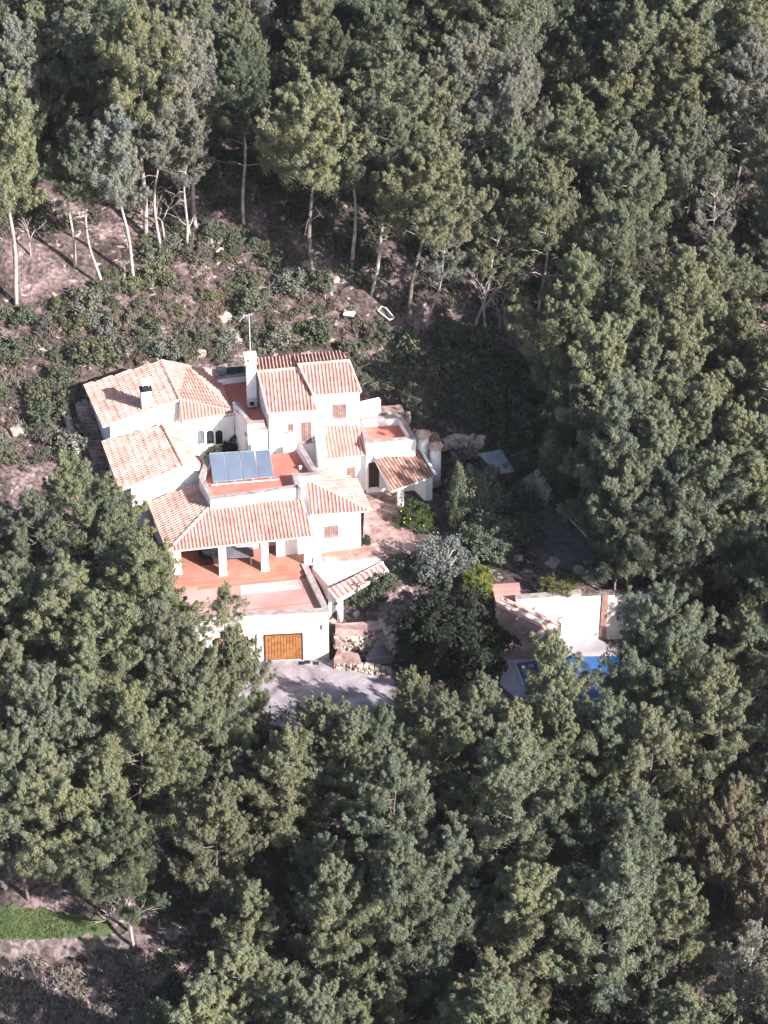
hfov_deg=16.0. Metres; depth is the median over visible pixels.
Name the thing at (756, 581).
pine tree
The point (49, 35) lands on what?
pine tree
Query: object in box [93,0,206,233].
pine tree
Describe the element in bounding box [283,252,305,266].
shrub
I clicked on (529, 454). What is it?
shrub
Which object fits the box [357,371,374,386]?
shrub
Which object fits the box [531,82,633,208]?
pine tree
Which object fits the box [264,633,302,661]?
garage door
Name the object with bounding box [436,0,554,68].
pine tree
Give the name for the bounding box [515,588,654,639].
retaining wall
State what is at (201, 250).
shrub
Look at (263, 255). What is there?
shrub
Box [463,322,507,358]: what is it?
shrub
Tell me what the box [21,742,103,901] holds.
pine tree
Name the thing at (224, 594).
pine tree
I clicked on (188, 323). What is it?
shrub
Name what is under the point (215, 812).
pine tree
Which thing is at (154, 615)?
pine tree
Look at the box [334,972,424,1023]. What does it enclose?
pine tree
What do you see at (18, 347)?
shrub
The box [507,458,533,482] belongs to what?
shrub
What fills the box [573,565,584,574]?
rock
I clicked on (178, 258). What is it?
shrub
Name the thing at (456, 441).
stone wall
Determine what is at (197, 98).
pine tree
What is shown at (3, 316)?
shrub
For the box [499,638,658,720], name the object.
pool deck
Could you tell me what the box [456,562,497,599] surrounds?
garden shrub
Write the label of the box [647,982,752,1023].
pine tree
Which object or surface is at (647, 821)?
pine tree
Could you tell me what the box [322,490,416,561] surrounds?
patio
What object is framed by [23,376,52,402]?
shrub
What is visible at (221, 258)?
shrub
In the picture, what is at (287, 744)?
pine tree
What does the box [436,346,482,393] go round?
shrub
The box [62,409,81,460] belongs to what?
stone wall
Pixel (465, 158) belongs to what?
pine tree
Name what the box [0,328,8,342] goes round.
dry bush
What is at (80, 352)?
shrub
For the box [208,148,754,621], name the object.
forest undergrowth
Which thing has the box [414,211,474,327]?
pine tree
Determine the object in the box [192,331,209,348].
shrub
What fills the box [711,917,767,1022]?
pine tree
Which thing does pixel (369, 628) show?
planting bed
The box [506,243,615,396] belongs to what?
pine tree
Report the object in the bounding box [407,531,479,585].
olive tree
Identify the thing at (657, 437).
pine tree
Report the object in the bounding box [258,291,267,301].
shrub
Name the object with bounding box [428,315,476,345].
shrub
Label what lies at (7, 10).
pine tree
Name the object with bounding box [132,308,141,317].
shrub
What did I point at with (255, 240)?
shrub
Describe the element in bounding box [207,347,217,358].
shrub
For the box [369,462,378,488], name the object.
door
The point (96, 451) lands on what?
side staircase
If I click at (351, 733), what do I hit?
pine tree
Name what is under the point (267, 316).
shrub
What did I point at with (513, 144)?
pine tree
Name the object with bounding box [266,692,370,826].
pine tree
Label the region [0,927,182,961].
track
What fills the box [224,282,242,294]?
shrub
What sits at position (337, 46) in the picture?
pine tree
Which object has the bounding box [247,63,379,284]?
pine tree
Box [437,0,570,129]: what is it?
pine tree
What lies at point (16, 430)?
rock
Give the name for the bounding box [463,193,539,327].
pine tree
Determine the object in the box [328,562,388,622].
tiled lean to
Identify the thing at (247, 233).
shrub
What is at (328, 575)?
path
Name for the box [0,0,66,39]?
pine tree
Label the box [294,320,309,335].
shrub
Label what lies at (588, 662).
swimming pool
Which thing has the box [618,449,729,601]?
pine tree
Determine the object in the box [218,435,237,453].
garden shrub
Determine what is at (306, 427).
window
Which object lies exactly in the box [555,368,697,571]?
pine tree
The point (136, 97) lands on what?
pine tree
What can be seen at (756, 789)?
pine tree
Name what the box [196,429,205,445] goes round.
arched window
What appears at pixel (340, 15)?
pine tree
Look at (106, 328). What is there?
shrub
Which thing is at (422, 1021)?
pine tree
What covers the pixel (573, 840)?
pine tree
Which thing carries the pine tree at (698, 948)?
on the ground at (46, 270)
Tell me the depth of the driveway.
179.53 m
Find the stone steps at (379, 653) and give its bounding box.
[366,625,397,663]
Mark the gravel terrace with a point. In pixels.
(566, 545)
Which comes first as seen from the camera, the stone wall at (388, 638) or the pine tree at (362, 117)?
the stone wall at (388, 638)
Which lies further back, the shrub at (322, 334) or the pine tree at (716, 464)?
the shrub at (322, 334)
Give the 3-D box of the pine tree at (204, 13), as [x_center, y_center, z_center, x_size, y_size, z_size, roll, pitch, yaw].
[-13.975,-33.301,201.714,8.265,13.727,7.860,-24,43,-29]
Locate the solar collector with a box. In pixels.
[209,450,278,486]
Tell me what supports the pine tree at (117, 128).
on the ground at (46, 270)
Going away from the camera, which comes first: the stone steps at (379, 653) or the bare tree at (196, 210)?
the stone steps at (379, 653)
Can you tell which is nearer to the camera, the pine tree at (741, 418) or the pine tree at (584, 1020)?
the pine tree at (584, 1020)
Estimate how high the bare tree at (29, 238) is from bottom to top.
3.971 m
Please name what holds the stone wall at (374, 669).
on the ground at (46, 270)
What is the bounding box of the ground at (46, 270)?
[0,0,767,1023]
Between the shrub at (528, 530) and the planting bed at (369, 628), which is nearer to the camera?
the planting bed at (369, 628)
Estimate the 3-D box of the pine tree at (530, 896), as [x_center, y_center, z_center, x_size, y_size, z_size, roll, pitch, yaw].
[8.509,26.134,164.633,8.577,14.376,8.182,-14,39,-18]
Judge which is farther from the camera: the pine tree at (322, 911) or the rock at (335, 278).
the rock at (335, 278)
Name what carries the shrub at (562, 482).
on the ground at (46, 270)
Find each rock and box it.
[9,423,23,436]
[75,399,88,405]
[194,347,206,358]
[214,247,224,253]
[216,310,233,322]
[301,260,317,268]
[331,275,339,282]
[513,554,522,560]
[544,556,559,568]
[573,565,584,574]
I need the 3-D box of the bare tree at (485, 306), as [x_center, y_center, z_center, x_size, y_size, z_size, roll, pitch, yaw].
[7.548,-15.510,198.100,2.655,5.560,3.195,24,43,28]
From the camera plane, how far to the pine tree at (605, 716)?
169.13 m
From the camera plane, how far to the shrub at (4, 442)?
189.92 m
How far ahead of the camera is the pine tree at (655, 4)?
202.31 m
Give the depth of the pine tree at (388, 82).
193.32 m
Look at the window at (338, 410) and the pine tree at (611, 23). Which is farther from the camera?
the pine tree at (611, 23)
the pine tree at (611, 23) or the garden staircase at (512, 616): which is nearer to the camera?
the garden staircase at (512, 616)
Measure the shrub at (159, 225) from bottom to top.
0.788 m
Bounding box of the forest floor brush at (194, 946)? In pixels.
[0,0,767,1023]
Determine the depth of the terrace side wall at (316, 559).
183.47 m
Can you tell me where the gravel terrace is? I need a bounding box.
[521,500,596,569]
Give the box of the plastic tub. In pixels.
[342,310,355,318]
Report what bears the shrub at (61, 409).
on the ground at (46, 270)
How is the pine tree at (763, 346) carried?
on the ground at (46, 270)
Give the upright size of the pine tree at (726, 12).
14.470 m
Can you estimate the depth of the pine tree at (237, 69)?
194.04 m
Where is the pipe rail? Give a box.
[551,497,593,544]
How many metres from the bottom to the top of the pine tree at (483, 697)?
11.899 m
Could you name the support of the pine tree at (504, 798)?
on the ground at (46, 270)
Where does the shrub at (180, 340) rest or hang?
on the ground at (46, 270)
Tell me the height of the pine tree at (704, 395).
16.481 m
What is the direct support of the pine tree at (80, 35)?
on the ground at (46, 270)
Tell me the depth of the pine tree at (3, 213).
195.73 m
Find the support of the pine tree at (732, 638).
on the ground at (46, 270)
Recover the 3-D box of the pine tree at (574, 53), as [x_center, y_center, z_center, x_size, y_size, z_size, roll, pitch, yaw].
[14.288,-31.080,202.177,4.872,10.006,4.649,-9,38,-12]
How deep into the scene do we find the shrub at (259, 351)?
195.90 m
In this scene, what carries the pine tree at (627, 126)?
on the ground at (46, 270)
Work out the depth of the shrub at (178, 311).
196.65 m
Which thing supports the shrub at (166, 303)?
on the ground at (46, 270)
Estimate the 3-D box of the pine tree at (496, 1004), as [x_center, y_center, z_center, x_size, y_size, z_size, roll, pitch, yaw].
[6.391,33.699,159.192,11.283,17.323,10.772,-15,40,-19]
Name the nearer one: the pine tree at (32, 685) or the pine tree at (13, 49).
the pine tree at (32, 685)
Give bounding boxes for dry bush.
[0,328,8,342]
[117,261,137,277]
[333,300,346,312]
[411,318,421,333]
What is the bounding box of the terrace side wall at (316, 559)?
[312,552,321,567]
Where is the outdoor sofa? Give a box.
[198,548,217,564]
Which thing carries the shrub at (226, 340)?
on the ground at (46, 270)
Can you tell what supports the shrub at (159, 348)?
on the ground at (46, 270)
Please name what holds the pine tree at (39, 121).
on the ground at (46, 270)
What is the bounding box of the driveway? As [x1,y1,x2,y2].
[228,659,445,748]
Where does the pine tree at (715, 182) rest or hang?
on the ground at (46, 270)
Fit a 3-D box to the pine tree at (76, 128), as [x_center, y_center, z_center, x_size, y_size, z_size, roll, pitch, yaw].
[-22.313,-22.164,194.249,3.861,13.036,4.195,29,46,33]
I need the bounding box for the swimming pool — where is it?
[512,654,629,702]
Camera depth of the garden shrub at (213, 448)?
190.13 m
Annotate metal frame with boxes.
[377,306,394,320]
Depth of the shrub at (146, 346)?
194.90 m
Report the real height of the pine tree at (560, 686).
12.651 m
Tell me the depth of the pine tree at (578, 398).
182.51 m
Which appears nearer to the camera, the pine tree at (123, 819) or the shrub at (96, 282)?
the pine tree at (123, 819)
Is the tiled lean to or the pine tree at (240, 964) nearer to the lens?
the pine tree at (240, 964)
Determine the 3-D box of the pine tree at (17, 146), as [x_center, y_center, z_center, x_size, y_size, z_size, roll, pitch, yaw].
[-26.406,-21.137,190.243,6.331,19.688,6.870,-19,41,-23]
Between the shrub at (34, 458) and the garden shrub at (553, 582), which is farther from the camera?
the shrub at (34, 458)
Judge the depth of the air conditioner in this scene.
188.64 m
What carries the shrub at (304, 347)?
on the ground at (46, 270)
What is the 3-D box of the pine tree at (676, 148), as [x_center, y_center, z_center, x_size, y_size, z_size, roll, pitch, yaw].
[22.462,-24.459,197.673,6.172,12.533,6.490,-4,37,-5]
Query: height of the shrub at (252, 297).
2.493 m
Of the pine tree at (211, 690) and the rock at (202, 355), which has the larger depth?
the rock at (202, 355)
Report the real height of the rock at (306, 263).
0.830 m
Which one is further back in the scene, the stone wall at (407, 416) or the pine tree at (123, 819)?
the stone wall at (407, 416)
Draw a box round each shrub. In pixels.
[0,302,15,321]
[0,337,30,370]
[0,372,15,388]
[0,388,12,403]
[0,430,10,448]
[0,444,20,466]
[8,302,42,330]
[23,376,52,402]
[23,394,58,425]
[29,424,54,445]
[29,455,45,466]
[33,313,60,334]
[33,447,55,459]
[42,411,97,460]
[45,295,76,311]
[46,348,64,362]
[46,363,76,388]
[47,423,55,431]
[52,311,71,328]
[53,401,75,420]
[54,387,81,404]
[63,310,97,334]
[63,334,118,366]
[69,283,109,318]
[74,364,84,375]
[80,306,120,334]
[88,278,107,294]
[100,295,121,309]
[101,266,120,279]
[103,332,136,358]
[105,283,118,292]
[107,305,141,329]
[114,274,149,294]
[127,347,148,366]
[129,313,167,340]
[132,298,144,309]
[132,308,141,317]
[133,243,171,264]
[133,258,176,288]
[137,232,152,248]
[137,337,155,353]
[147,235,162,244]
[148,335,183,359]
[153,222,167,231]
[158,296,176,312]
[160,232,182,249]
[163,212,189,234]
[167,252,183,264]
[168,278,178,289]
[173,305,186,316]
[175,333,185,345]
[177,242,213,265]
[177,344,203,364]
[178,317,208,338]
[179,230,198,245]
[185,224,200,233]
[192,285,221,301]
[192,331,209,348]
[196,222,223,248]
[201,216,218,228]
[203,445,224,459]
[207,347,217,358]
[212,351,234,364]
[213,327,239,353]
[216,226,228,237]
[216,249,231,264]
[218,279,228,287]
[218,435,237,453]
[224,245,241,258]
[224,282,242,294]
[225,233,244,249]
[230,286,271,322]
[232,222,246,234]
[235,270,262,292]
[238,228,254,237]
[239,320,267,342]
[245,234,267,255]
[254,346,265,354]
[255,248,286,269]
[257,320,304,355]
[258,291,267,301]
[263,285,274,294]
[264,226,293,245]
[264,313,279,322]
[270,265,317,297]
[281,307,297,318]
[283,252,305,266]
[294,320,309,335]
[295,304,312,314]
[296,342,312,352]
[303,317,335,345]
[307,267,336,293]
[312,305,327,314]
[336,338,358,355]
[342,576,365,602]
[348,357,356,366]
[353,366,361,377]
[355,353,379,372]
[355,579,388,611]
[357,338,377,352]
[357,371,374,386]
[359,320,381,339]
[365,376,391,394]
[365,571,402,600]
[371,325,399,345]
[374,349,394,364]
[375,320,389,332]
[381,363,410,389]
[389,552,418,575]
[390,332,431,374]
[393,326,415,344]
[396,382,431,419]
[402,557,444,589]
[417,334,428,343]
[421,365,443,385]
[423,344,458,373]
[426,321,467,348]
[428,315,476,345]
[433,570,463,594]
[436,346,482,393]
[455,509,524,568]
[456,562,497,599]
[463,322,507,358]
[472,423,485,434]
[474,462,529,509]
[477,409,527,452]
[483,475,540,520]
[494,510,546,552]
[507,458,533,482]
[510,436,553,477]
[531,458,579,488]
[532,569,582,598]
[548,477,588,517]
[572,454,588,493]
[577,487,603,528]
[598,550,619,566]
[616,567,658,588]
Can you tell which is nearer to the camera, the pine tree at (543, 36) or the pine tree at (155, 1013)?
the pine tree at (155, 1013)
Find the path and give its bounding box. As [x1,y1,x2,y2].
[310,557,381,598]
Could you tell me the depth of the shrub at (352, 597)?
182.04 m
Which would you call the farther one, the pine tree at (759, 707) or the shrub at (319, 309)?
the shrub at (319, 309)
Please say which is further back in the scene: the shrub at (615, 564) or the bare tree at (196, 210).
the bare tree at (196, 210)
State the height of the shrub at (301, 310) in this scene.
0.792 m
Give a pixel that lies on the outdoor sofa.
(209, 556)
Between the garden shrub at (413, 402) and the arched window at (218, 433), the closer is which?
the arched window at (218, 433)
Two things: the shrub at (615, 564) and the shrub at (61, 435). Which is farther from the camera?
the shrub at (61, 435)
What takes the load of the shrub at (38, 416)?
on the ground at (46, 270)
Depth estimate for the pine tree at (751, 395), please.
183.85 m
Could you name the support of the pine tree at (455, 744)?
on the ground at (46, 270)
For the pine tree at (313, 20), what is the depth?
200.55 m
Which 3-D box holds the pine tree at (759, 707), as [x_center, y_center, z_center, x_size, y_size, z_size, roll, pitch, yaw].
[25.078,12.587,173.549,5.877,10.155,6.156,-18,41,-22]
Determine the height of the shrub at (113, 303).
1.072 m
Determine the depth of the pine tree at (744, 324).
185.44 m
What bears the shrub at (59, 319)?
on the ground at (46, 270)
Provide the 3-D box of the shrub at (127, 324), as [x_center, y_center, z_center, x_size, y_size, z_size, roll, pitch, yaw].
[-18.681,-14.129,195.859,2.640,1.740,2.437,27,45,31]
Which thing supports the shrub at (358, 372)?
on the ground at (46, 270)
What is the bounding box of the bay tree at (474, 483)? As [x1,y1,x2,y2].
[449,463,512,524]
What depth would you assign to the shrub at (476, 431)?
194.04 m
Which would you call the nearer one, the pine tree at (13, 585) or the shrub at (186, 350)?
the pine tree at (13, 585)
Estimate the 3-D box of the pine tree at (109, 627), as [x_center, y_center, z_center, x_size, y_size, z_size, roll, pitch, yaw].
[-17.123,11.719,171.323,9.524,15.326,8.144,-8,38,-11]
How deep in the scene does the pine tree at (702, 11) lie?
198.44 m
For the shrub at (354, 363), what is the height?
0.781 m
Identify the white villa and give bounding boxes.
[83,350,443,661]
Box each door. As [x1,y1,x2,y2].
[218,636,247,658]
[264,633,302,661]
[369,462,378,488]
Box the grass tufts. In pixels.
[0,908,109,939]
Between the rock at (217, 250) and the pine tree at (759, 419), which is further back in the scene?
the rock at (217, 250)
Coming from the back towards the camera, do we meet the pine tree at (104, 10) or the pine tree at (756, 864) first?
the pine tree at (104, 10)
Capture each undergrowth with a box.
[0,221,517,470]
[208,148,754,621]
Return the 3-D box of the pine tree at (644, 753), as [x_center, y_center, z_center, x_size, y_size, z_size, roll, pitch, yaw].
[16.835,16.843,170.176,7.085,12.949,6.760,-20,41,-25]
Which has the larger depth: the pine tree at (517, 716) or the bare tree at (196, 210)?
the bare tree at (196, 210)
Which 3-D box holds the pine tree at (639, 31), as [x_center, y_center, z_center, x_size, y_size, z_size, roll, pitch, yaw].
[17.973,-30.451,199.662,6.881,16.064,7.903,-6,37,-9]
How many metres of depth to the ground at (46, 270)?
196.14 m
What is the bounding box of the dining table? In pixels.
[226,546,253,564]
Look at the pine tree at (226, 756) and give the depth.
168.81 m
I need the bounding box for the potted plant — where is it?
[361,534,371,544]
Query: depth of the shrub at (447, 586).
182.46 m
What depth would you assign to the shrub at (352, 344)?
196.03 m
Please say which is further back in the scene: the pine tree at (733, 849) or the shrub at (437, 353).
the shrub at (437, 353)
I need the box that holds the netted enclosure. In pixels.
[216,366,242,375]
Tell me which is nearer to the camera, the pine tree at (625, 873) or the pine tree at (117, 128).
the pine tree at (625, 873)
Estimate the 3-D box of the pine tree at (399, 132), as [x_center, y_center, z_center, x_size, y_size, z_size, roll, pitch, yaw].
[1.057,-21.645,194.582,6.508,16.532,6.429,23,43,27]
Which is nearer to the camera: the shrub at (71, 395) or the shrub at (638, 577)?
the shrub at (638, 577)
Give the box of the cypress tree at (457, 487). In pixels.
[447,461,467,536]
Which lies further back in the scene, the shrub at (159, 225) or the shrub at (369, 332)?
the shrub at (159, 225)
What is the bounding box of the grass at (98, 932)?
[0,903,119,942]
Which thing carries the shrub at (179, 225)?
on the ground at (46, 270)
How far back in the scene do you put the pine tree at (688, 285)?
185.50 m
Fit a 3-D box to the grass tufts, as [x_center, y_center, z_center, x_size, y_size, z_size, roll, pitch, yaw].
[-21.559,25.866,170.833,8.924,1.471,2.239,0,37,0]
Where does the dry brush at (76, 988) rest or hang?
on the ground at (46, 270)
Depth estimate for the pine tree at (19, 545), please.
175.38 m
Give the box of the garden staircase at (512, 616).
[491,583,560,660]
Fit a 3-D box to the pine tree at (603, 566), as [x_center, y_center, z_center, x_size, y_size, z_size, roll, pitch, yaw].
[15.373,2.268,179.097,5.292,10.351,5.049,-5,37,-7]
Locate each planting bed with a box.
[334,649,360,669]
[335,621,382,652]
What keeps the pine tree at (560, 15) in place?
on the ground at (46, 270)
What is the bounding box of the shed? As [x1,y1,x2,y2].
[478,450,514,487]
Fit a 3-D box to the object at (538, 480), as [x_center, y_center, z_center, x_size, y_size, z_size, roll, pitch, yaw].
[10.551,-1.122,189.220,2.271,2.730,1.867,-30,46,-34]
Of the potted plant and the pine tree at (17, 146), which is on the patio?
the potted plant
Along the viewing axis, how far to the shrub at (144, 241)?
199.29 m
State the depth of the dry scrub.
196.49 m
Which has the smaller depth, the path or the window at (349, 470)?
the path
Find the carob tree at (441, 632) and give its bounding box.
[389,583,521,691]
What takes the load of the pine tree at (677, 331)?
on the ground at (46, 270)
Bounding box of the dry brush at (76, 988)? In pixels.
[0,946,171,1023]
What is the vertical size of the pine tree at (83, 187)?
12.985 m
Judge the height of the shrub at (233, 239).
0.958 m
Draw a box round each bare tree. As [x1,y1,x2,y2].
[17,210,48,255]
[91,890,159,949]
[98,878,113,917]
[137,196,183,240]
[166,190,200,236]
[465,267,512,329]
[479,282,512,328]
[496,288,511,336]
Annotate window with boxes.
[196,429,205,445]
[205,429,214,445]
[214,429,223,445]
[286,422,294,432]
[299,420,312,443]
[322,523,339,539]
[331,402,347,419]
[345,465,356,477]
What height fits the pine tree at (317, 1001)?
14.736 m
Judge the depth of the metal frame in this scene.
197.86 m
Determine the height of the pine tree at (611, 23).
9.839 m
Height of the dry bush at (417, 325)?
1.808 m
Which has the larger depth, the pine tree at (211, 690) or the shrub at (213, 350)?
the shrub at (213, 350)
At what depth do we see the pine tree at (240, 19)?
201.47 m
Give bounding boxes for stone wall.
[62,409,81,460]
[333,633,379,651]
[334,662,393,677]
[378,618,400,654]
[386,410,410,425]
[441,433,485,450]
[450,448,480,461]
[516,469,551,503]
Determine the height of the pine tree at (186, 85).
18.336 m
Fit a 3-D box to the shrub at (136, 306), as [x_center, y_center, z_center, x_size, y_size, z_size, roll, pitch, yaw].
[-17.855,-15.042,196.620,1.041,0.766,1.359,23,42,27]
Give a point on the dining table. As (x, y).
(238, 552)
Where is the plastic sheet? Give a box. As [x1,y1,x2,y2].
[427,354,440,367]
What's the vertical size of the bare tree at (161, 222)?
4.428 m
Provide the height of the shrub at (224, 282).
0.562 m
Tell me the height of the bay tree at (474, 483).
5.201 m
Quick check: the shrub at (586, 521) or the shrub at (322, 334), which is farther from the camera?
the shrub at (322, 334)
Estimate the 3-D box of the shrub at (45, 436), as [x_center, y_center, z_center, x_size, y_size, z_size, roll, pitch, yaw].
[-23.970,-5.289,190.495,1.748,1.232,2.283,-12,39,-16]
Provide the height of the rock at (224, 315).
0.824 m
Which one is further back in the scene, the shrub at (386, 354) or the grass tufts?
the shrub at (386, 354)
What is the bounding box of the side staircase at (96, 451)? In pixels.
[75,406,108,467]
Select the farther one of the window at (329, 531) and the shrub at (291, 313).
the shrub at (291, 313)
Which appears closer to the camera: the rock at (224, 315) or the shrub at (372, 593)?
the shrub at (372, 593)
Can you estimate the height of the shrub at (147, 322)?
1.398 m
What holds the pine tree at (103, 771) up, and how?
on the ground at (46, 270)
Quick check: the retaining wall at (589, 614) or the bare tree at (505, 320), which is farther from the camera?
the bare tree at (505, 320)
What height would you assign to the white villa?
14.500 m
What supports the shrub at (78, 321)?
on the ground at (46, 270)
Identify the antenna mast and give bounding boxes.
[239,313,251,353]
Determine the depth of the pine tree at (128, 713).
167.09 m
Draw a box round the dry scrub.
[0,221,514,472]
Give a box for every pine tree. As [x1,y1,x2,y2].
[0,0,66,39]
[0,6,10,22]
[0,11,65,137]
[0,69,50,306]
[0,107,56,211]
[0,152,18,226]
[0,486,96,623]
[0,518,21,584]
[0,554,15,657]
[0,557,64,676]
[0,637,39,746]
[0,661,104,814]
[0,727,69,901]
[11,0,54,96]
[15,548,153,716]
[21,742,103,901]
[27,6,140,137]
[27,447,149,585]
[31,4,66,91]
[37,115,93,267]
[39,673,130,802]
[40,592,180,748]
[45,0,153,86]
[48,135,106,286]
[53,518,221,726]
[58,755,160,898]
[66,793,171,931]
[70,95,152,278]
[72,498,160,587]
[77,682,202,835]
[91,0,122,25]
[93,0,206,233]
[96,579,143,676]
[103,35,152,143]
[113,594,223,735]
[123,996,177,1023]
[129,95,187,248]
[138,683,258,828]
[140,0,182,30]
[140,15,234,231]
[140,57,220,202]
[148,0,257,113]
[151,633,236,768]
[158,115,214,243]
[162,968,237,1023]
[166,777,269,918]
[193,580,250,673]
[194,932,300,1023]
[197,22,288,162]
[204,44,281,225]
[210,878,287,980]
[213,0,271,79]
[213,0,281,41]
[215,624,277,747]
[234,722,338,867]
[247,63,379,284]
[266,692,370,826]
[273,974,369,1023]
[275,0,350,81]
[283,852,394,1005]
[285,831,354,921]
[289,1,367,34]
[292,24,384,203]
[296,704,398,839]
[315,83,384,268]
[321,0,445,52]
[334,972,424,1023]
[336,0,430,101]
[338,29,473,226]
[339,824,471,1012]
[341,747,438,893]
[346,700,424,832]
[356,103,439,296]
[371,125,494,327]
[386,664,444,749]
[389,688,490,824]
[393,0,503,81]
[406,821,504,949]
[414,29,499,167]
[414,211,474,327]
[417,1015,442,1023]
[428,20,483,38]
[428,29,528,155]
[430,972,541,1023]
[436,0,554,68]
[436,142,488,250]
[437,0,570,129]
[437,665,508,791]
[443,946,551,1023]
[447,721,572,899]
[460,119,562,285]
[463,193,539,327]
[463,699,566,815]
[467,852,599,1003]
[485,42,553,198]
[503,626,605,742]
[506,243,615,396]
[508,155,589,310]
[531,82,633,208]
[531,781,633,911]
[532,704,599,819]
[533,0,587,59]
[537,353,611,503]
[538,311,671,494]
[540,31,603,117]
[548,843,684,1023]
[550,1016,605,1023]
[551,690,658,828]
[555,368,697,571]
[566,129,673,282]
[572,782,682,951]
[577,199,654,326]
[578,486,658,590]
[580,0,646,69]
[584,0,588,30]
[585,0,678,158]
[586,448,668,588]
[587,400,724,552]
[591,701,700,832]
[593,580,718,729]
[595,275,663,375]
[599,331,690,413]
[600,116,644,200]
[608,619,708,764]
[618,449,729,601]
[619,371,750,529]
[620,10,754,168]
[620,311,733,450]
[623,236,753,398]
[631,0,753,107]
[632,0,723,37]
[638,864,729,991]
[647,440,767,627]
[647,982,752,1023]
[649,95,737,236]
[666,650,767,804]
[672,781,715,877]
[676,230,767,367]
[683,16,767,190]
[688,171,740,272]
[693,770,759,914]
[700,303,767,421]
[701,937,767,1023]
[705,406,767,570]
[707,413,767,587]
[710,0,767,141]
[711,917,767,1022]
[712,333,767,462]
[712,591,767,695]
[713,0,765,46]
[721,531,767,665]
[728,751,767,857]
[729,812,767,931]
[736,643,767,744]
[738,201,767,283]
[738,575,767,652]
[744,127,767,219]
[755,996,767,1023]
[756,391,767,529]
[757,319,767,379]
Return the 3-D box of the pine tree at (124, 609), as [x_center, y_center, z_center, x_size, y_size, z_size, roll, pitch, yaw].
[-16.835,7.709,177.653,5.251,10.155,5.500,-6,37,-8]
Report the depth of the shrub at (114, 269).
197.45 m
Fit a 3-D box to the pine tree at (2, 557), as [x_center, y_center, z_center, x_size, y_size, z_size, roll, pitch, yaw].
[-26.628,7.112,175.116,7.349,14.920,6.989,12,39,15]
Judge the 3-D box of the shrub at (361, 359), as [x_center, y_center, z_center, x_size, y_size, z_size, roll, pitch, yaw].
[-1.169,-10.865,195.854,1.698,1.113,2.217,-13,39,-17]
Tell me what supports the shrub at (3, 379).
on the ground at (46, 270)
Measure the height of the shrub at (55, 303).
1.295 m
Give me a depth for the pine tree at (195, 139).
194.68 m
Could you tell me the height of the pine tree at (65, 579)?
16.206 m
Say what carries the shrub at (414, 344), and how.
on the ground at (46, 270)
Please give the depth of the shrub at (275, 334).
195.90 m
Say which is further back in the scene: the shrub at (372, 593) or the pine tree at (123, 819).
the shrub at (372, 593)
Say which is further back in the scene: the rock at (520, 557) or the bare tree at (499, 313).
the bare tree at (499, 313)
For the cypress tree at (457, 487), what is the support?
on the ground at (46, 270)
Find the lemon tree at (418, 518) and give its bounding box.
[391,498,438,533]
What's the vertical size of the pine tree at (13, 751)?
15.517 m
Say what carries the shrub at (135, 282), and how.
on the ground at (46, 270)
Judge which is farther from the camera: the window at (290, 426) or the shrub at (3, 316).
the shrub at (3, 316)
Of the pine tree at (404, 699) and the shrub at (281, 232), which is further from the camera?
the shrub at (281, 232)
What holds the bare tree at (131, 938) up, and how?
on the ground at (46, 270)
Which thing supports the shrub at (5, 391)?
on the ground at (46, 270)
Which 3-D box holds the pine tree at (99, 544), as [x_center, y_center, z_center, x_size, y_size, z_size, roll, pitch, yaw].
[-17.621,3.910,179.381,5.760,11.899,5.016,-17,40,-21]
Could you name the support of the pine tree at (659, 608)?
on the ground at (46, 270)
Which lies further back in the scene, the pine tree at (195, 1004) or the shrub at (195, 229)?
the shrub at (195, 229)
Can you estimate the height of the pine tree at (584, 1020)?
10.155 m
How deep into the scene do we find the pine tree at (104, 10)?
204.62 m
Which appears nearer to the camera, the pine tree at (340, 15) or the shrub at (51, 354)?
the shrub at (51, 354)
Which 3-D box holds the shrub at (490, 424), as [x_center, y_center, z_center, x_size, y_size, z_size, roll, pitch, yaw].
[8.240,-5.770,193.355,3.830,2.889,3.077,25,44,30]
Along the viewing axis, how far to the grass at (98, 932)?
170.62 m
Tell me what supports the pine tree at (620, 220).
on the ground at (46, 270)
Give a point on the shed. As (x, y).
(497, 458)
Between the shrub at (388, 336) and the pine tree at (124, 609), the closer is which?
the pine tree at (124, 609)
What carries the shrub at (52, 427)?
on the ground at (46, 270)
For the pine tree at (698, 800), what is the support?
on the ground at (46, 270)
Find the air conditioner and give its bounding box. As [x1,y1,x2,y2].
[248,398,255,408]
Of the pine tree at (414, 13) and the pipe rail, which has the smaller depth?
the pipe rail
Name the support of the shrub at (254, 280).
on the ground at (46, 270)
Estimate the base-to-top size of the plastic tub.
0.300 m
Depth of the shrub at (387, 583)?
182.63 m
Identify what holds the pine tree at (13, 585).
on the ground at (46, 270)
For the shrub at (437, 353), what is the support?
on the ground at (46, 270)
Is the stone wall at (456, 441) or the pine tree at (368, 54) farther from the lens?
the pine tree at (368, 54)
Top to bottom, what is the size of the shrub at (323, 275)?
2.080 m
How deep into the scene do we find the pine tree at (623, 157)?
193.72 m
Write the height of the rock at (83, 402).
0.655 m
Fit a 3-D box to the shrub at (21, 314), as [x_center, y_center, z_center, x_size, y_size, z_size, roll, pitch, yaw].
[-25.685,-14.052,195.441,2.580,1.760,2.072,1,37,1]
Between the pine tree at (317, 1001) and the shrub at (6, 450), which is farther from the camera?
the shrub at (6, 450)
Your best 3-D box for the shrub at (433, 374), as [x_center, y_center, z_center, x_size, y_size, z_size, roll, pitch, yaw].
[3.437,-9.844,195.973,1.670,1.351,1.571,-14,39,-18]
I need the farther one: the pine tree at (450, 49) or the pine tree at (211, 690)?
the pine tree at (450, 49)
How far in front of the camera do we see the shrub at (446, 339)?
197.17 m

